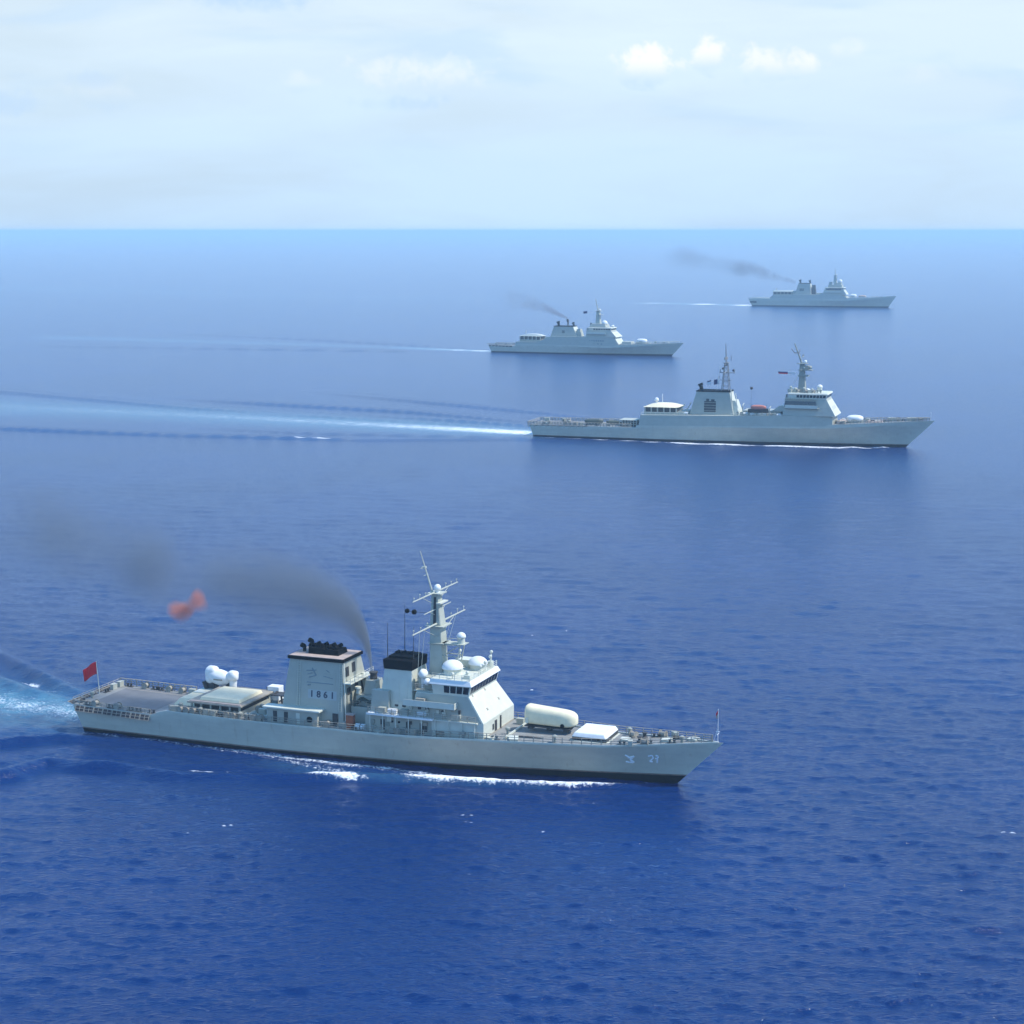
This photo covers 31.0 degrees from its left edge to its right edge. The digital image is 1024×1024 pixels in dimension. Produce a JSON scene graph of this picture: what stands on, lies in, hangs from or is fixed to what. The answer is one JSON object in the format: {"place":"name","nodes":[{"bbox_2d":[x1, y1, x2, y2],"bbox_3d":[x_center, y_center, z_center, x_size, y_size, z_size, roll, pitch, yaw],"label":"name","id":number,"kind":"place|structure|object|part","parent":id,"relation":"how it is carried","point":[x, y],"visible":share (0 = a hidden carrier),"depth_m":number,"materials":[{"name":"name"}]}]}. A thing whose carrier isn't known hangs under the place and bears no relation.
{"place":"outdoors","nodes":[
{"label":"outdoors","id":0,"kind":"place"},
{"bbox_2d":[0,234,1023,1023],"bbox_3d":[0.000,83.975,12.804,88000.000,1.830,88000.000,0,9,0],"label":"sea","id":1,"kind":"structure","parent":0,"point":[254,460],"depth_m":412.27,"materials":[{"name":"liquid"}]},
{"bbox_2d":[67,551,722,782],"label":"warship","id":2,"kind":"object","parent":1,"relation":"on","point":[442,712],"visible":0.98,"depth_m":297.61,"materials":[{"name":"white paint"}]},
{"bbox_2d":[202,665,238,688],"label":"wrapped launcher","id":3,"kind":"object","parent":2,"relation":"on","point":[215,676],"visible":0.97,"depth_m":319.75,"materials":[{"name":"white fabric"}]},
{"bbox_2d":[267,684,283,701],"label":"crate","id":4,"kind":"object","parent":2,"relation":"on","point":[275,687],"visible":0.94,"depth_m":316.63,"materials":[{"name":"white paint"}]},
{"bbox_2d":[345,713,355,728],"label":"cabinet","id":5,"kind":"object","parent":2,"relation":"on","point":[350,718],"visible":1,"depth_m":298.87,"materials":[{"name":"grey metal"}]},
{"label":"door","id":6,"kind":"part","parent":5,"relation":"part of","materials":[{"name":"metal"}]},
{"bbox_2d":[355,723,365,730],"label":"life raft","id":7,"kind":"object","parent":2,"relation":"on","point":[358,725],"visible":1,"depth_m":298.24,"materials":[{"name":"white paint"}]},
{"bbox_2d":[524,703,577,732],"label":"storage pod","id":8,"kind":"object","parent":2,"relation":"on","point":[549,718],"visible":1,"depth_m":293.77,"materials":[{"name":"white metal"}]},
{"bbox_2d":[488,299,682,355],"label":"warship","id":9,"kind":"object","parent":1,"relation":"on","point":[602,338],"visible":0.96,"depth_m":1279.27,"materials":[{"name":"grey metal"}]},
{"bbox_2d":[528,344,933,446],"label":"warship","id":10,"kind":"object","parent":1,"relation":"in","point":[802,415],"visible":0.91,"depth_m":743.01,"materials":[{"name":"grey metal"}]},
{"bbox_2d":[584,419,602,424],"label":"covered machine","id":11,"kind":"object","parent":10,"relation":"on","point":[593,421],"visible":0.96,"depth_m":767.89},
{"bbox_2d":[748,405,768,413],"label":"rescue boat","id":12,"kind":"object","parent":10,"relation":"on","point":[761,409],"visible":1,"depth_m":740.85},
{"bbox_2d":[749,272,895,307],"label":"warship","id":13,"kind":"object","parent":1,"relation":"on","point":[807,295],"visible":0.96,"depth_m":2073.13,"materials":[{"name":"white paint"}]},
{"bbox_2d":[0,0,1023,233],"label":"sky","id":14,"kind":"structure","parent":0,"point":[117,116],"materials":[{"name":"blue"}]},
{"bbox_2d":[606,420,618,422],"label":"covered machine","id":15,"kind":"object","parent":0,"point":[612,421],"visible":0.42,"depth_m":767.89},
{"bbox_2d":[619,418,639,426],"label":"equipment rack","id":16,"kind":"object","parent":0,"point":[633,422],"visible":0.86,"depth_m":761.04,"materials":[{"name":"grey metal"}]}
]}

